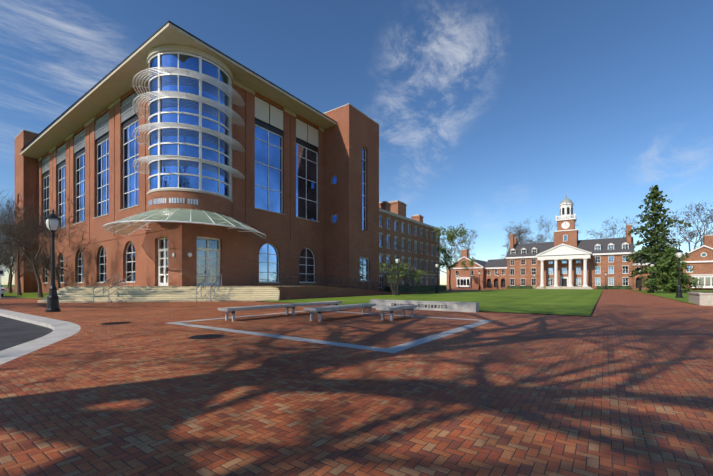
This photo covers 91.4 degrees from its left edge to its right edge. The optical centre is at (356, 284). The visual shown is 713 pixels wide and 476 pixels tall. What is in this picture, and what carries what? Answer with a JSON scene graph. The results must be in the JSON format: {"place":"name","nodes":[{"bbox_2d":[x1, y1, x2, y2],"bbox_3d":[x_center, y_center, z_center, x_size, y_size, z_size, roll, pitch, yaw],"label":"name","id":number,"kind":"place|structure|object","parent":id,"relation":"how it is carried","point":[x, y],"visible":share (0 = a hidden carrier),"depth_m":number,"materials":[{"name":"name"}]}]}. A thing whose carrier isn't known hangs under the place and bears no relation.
{"place":"outdoors","nodes":[
{"label":"outdoors","id":0,"kind":"place"},
{"bbox_2d":[1,291,48,298],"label":"verge grass","id":1,"kind":"structure","parent":0,"point":[13,295],"depth_m":36.83,"materials":[{"name":"plant"}]},
{"bbox_2d":[0,267,3,298],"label":"street sign","id":2,"kind":"object","parent":1,"relation":"on","point":[1,272],"visible":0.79,"depth_m":28.95,"materials":[{"name":"silver metal"}]},
{"bbox_2d":[1,285,4,296],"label":"parked car","id":3,"kind":"object","parent":1,"relation":"on","point":[2,291],"visible":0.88,"depth_m":32.89,"materials":[{"name":"white paint"}]},
{"bbox_2d":[0,239,14,271],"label":"bare street tree","id":4,"kind":"object","parent":1,"relation":"on","point":[5,257],"visible":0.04,"depth_m":61.32,"materials":[{"name":"brown plant"}]},
{"bbox_2d":[5,241,14,288],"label":"bare street tree","id":5,"kind":"object","parent":1,"relation":"on","point":[9,274],"depth_m":96.48,"materials":[{"name":"brown plant"}]},
{"bbox_2d":[0,208,20,270],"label":"bare street tree","id":6,"kind":"object","parent":1,"relation":"on","point":[2,263],"visible":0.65,"depth_m":40.02,"materials":[{"name":"brown plant"}]},
{"bbox_2d":[0,219,29,292],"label":"bare street tree","id":7,"kind":"object","parent":1,"relation":"on","point":[11,277],"visible":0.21,"depth_m":47.96,"materials":[{"name":"brown plant"}]},
{"bbox_2d":[0,213,36,273],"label":"bare street tree","id":8,"kind":"object","parent":1,"relation":"on","point":[13,253],"visible":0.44,"depth_m":43.21,"materials":[{"name":"brown plant"}]},
{"bbox_2d":[0,189,48,294],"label":"bare street tree","id":9,"kind":"object","parent":1,"relation":"on","point":[19,292],"visible":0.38,"depth_m":37.75,"materials":[{"name":"brown plant"}]},
{"bbox_2d":[0,197,97,290],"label":"bare street tree","id":10,"kind":"object","parent":1,"relation":"on","point":[45,250],"visible":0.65,"depth_m":35.47,"materials":[{"name":"brown plant"}]},
{"bbox_2d":[0,190,100,296],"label":"bare street tree","id":11,"kind":"object","parent":1,"relation":"on","point":[37,274],"visible":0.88,"depth_m":31.46,"materials":[{"name":"brown plant"}]},
{"bbox_2d":[0,309,80,364],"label":"road and kerbs","id":12,"kind":"structure","parent":0,"point":[21,334],"depth_m":9.19,"materials":[{"name":"asphalt"}]},
{"bbox_2d":[0,287,712,475],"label":"brick paving","id":13,"kind":"structure","parent":0,"point":[618,382],"depth_m":3.80,"materials":[{"name":"brown brick"}]},
{"bbox_2d":[45,210,60,311],"bbox_3d":[-13.233,-1.036,15.154,0.540,4.461,0.540,0,0,36],"label":"lamp post","id":14,"kind":"object","parent":13,"relation":"on","point":[52,221],"visible":1,"depth_m":15.08,"materials":[{"name":"black metal"}]},
{"bbox_2d":[100,322,131,324],"bbox_3d":[-7.366,1.187,10.637,0.840,0.006,0.840,0,0,36],"label":"manhole cover","id":15,"kind":"object","parent":13,"relation":"on","point":[112,323],"visible":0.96,"depth_m":10.55,"materials":[{"name":"grey metal"}]},
{"bbox_2d":[37,286,279,302],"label":"entrance steps","id":16,"kind":"structure","parent":13,"relation":"on","point":[70,294],"depth_m":24.73,"materials":[{"name":"stone"}]},
{"bbox_2d":[93,274,221,302],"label":"handrails","id":17,"kind":"object","parent":16,"relation":"on","point":[131,280],"visible":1,"depth_m":24.52,"materials":[{"name":"silver metal"}]},
{"bbox_2d":[62,286,277,287],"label":"entrance terrace","id":18,"kind":"structure","parent":13,"relation":"on","point":[167,286],"depth_m":25.94,"materials":[{"name":"stone"}]},
{"bbox_2d":[14,76,378,292],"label":"science building","id":19,"kind":"structure","parent":13,"relation":"on","point":[305,196],"depth_m":37.19,"materials":[{"name":"brown brick"}]},
{"bbox_2d":[20,20,336,158],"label":"roof","id":20,"kind":"structure","parent":19,"relation":"attached to","point":[109,88],"depth_m":32.91,"materials":[{"name":"beige metal"}]},
{"bbox_2d":[172,253,191,256],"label":"wall lamps","id":21,"kind":"object","parent":19,"relation":"attached to","point":[188,254],"depth_m":27.69,"materials":[{"name":"white glass"}]},
{"bbox_2d":[103,208,265,238],"bbox_3d":[-13.739,-5.030,27.593,12.334,1.552,7.990,0,0,-9],"label":"entrance canopy","id":22,"kind":"object","parent":19,"relation":"attached to","point":[129,225],"visible":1,"depth_m":26.02,"materials":[{"name":"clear glass"}]},
{"bbox_2d":[146,44,232,216],"bbox_3d":[-13.877,-11.901,28.438,6.659,12.710,4.022,0,0,-9],"label":"corner bay","id":23,"kind":"object","parent":19,"relation":"attached to","point":[186,184],"visible":0.9,"depth_m":27.00,"materials":[{"name":"glass"}]},
{"bbox_2d":[132,66,244,178],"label":"sunshade fins","id":24,"kind":"object","parent":23,"relation":"attached to","point":[233,171],"visible":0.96,"depth_m":26.81,"materials":[{"name":"white metal"}]},
{"bbox_2d":[188,334,224,338],"bbox_3d":[-3.408,1.187,7.920,0.800,0.006,0.800,0,0,36],"label":"manhole cover","id":25,"kind":"object","parent":13,"relation":"on","point":[208,336],"visible":0.9,"depth_m":7.92,"materials":[{"name":"grey metal"}]},
{"bbox_2d":[218,301,341,320],"bbox_3d":[-2.576,0.979,13.539,0.520,0.430,5.900,0,0,36],"label":"long bench","id":26,"kind":"object","parent":13,"relation":"on","point":[232,310],"visible":0.96,"depth_m":12.63,"materials":[{"name":"stone"}]},
{"bbox_2d":[168,311,493,352],"bbox_3d":[-0.704,1.190,11.088,8.100,0.001,6.700,0,0,36],"label":"granite band","id":27,"kind":"object","parent":13,"relation":"on","point":[401,347],"visible":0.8,"depth_m":8.09,"materials":[{"name":"grey stone"}]},
{"bbox_2d":[304,303,375,320],"bbox_3d":[-0.460,0.979,12.543,0.520,0.430,3.550,0,0,36],"label":"bench","id":28,"kind":"object","parent":13,"relation":"on","point":[312,310],"visible":1,"depth_m":11.97,"materials":[{"name":"stone"}]},
{"bbox_2d":[278,286,407,299],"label":"wall","id":29,"kind":"structure","parent":13,"relation":"on","point":[295,292],"depth_m":30.56,"materials":[{"name":"brick"}]},
{"bbox_2d":[281,274,407,292],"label":"ramp railings","id":30,"kind":"object","parent":29,"relation":"on","point":[357,284],"visible":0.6,"depth_m":34.45,"materials":[{"name":"grey metal"}]},
{"bbox_2d":[305,293,414,298],"bbox_3d":[-0.663,1.174,37.459,9.180,0.001,22.200,0,0,36],"label":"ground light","id":31,"kind":"object","parent":13,"relation":"on","point":[349,296],"depth_m":33.57,"materials":[{"name":"black metal"}]},
{"bbox_2d":[381,269,408,290],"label":"tree","id":32,"kind":"object","parent":13,"relation":"on","point":[388,274],"visible":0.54,"depth_m":45.50,"materials":[{"name":"green plant"}]},
{"bbox_2d":[376,305,417,320],"bbox_3d":[1.440,0.979,12.103,0.520,0.430,2.050,0,0,36],"label":"short bench","id":33,"kind":"object","parent":13,"relation":"on","point":[390,309],"visible":1,"depth_m":11.57,"materials":[{"name":"stone"}]},
{"bbox_2d":[401,275,420,292],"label":"tree","id":34,"kind":"object","parent":13,"relation":"on","point":[409,282],"visible":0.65,"depth_m":49.83,"materials":[{"name":"green plant"}]},
{"bbox_2d":[369,299,478,311],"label":"courtyard wall","id":35,"kind":"structure","parent":13,"relation":"on","point":[450,306],"depth_m":15.88,"materials":[{"name":"stone"}]},
{"bbox_2d":[440,241,460,273],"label":"bare tree","id":36,"kind":"object","parent":13,"relation":"on","point":[457,252],"visible":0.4,"depth_m":130.40,"materials":[{"name":"brown plant"}]},
{"bbox_2d":[433,223,469,290],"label":"spring tree","id":37,"kind":"object","parent":13,"relation":"on","point":[448,263],"visible":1,"depth_m":57.48,"materials":[{"name":"green plant"}]},
{"bbox_2d":[446,229,477,257],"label":"bare tree","id":38,"kind":"object","parent":13,"relation":"on","point":[473,234],"visible":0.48,"depth_m":130.37,"materials":[{"name":"brown plant"}]},
{"bbox_2d":[460,258,475,288],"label":"tree","id":39,"kind":"object","parent":13,"relation":"on","point":[470,263],"visible":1,"depth_m":96.90,"materials":[{"name":"green plant"}]},
{"bbox_2d":[502,225,529,258],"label":"bare tree","id":40,"kind":"object","parent":13,"relation":"on","point":[519,237],"visible":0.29,"depth_m":113.25,"materials":[{"name":"brown plant"}]},
{"bbox_2d":[507,285,532,288],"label":"hedge","id":41,"kind":"object","parent":13,"relation":"on","point":[519,287],"visible":0.94,"depth_m":94.23,"materials":[{"name":"green plant"}]},
{"bbox_2d":[502,218,549,257],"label":"bare tree","id":42,"kind":"object","parent":13,"relation":"on","point":[519,229],"visible":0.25,"depth_m":123.71,"materials":[{"name":"brown plant"}]},
{"bbox_2d":[526,217,579,242],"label":"bare tree","id":43,"kind":"object","parent":13,"relation":"on","point":[540,236],"visible":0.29,"depth_m":124.64,"materials":[{"name":"brown plant"}]},
{"bbox_2d":[445,196,712,289],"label":"building","id":44,"kind":"structure","parent":13,"relation":"on","point":[566,259],"depth_m":89.25,"materials":[{"name":"brick"}]},
{"bbox_2d":[596,286,630,289],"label":"hedge","id":45,"kind":"object","parent":13,"relation":"on","point":[614,287],"visible":0.88,"depth_m":82.19,"materials":[{"name":"green plant"}]},
{"bbox_2d":[585,216,642,239],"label":"bare tree","id":46,"kind":"object","parent":13,"relation":"on","point":[597,234],"visible":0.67,"depth_m":111.34,"materials":[{"name":"brown plant"}]},
{"bbox_2d":[660,200,712,251],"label":"bare tree","id":47,"kind":"object","parent":13,"relation":"on","point":[692,234],"visible":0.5,"depth_m":89.83,"materials":[{"name":"brown plant"}]},
{"bbox_2d":[688,292,712,305],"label":"low wall","id":48,"kind":"structure","parent":13,"relation":"on","point":[702,298],"depth_m":19.66,"materials":[{"name":"stone"}]},
{"bbox_2d":[0,0,712,284],"label":"sky","id":49,"kind":"structure","parent":0,"point":[489,114],"materials":[{"name":"blue"}]},
{"bbox_2d":[379,200,441,290],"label":"dormitory building","id":50,"kind":"structure","parent":0,"point":[414,242],"depth_m":55.91,"materials":[{"name":"brick"}]},
{"bbox_2d":[256,289,712,316],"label":"courtyard lawn","id":51,"kind":"structure","parent":0,"point":[573,302],"depth_m":26.70,"materials":[{"name":"green plant"}]},
{"bbox_2d":[377,260,413,294],"bbox_3d":[4.304,-0.907,38.155,4.053,4.230,4.840,0,0,18],"label":"tree","id":52,"kind":"object","parent":51,"relation":"on","point":[391,268],"visible":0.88,"depth_m":37.83,"materials":[{"name":"green plant"}]},
{"bbox_2d":[395,255,399,294],"bbox_3d":[4.361,-0.975,36.931,0.540,4.339,0.540,0,0,36],"label":"street lamp","id":53,"kind":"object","parent":51,"relation":"on","point":[397,259],"depth_m":36.81,"materials":[{"name":"black metal"}]},
{"bbox_2d":[398,268,428,293],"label":"tree","id":54,"kind":"object","parent":51,"relation":"on","point":[417,273],"visible":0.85,"depth_m":41.41,"materials":[{"name":"green plant"}]},
{"bbox_2d":[384,285,446,292],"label":"hedge","id":55,"kind":"object","parent":51,"relation":"on","point":[428,288],"visible":0.65,"depth_m":54.96,"materials":[{"name":"green plant"}]},
{"bbox_2d":[435,262,438,292],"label":"lamp post","id":56,"kind":"object","parent":51,"relation":"on","point":[437,266],"visible":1,"depth_m":46.49,"materials":[{"name":"black metal"}]},
{"bbox_2d":[650,261,654,292],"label":"lamp post","id":57,"kind":"object","parent":51,"relation":"on","point":[651,264],"visible":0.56,"depth_m":47.76,"materials":[{"name":"black metal"}]},
{"bbox_2d":[625,185,690,291],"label":"tall evergreen","id":58,"kind":"object","parent":51,"relation":"on","point":[657,241],"visible":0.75,"depth_m":55.58,"materials":[{"name":"green plant"}]},
{"bbox_2d":[640,246,702,293],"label":"young evergreen","id":59,"kind":"object","parent":51,"relation":"on","point":[670,261],"visible":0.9,"depth_m":45.91,"materials":[{"name":"green plant"}]},
{"bbox_2d":[675,247,682,297],"bbox_3d":[28.225,-1.016,30.393,0.540,4.420,0.540,0,0,36],"label":"lamp post","id":60,"kind":"object","parent":51,"relation":"on","point":[679,253],"visible":1,"depth_m":30.33,"materials":[{"name":"black metal"}]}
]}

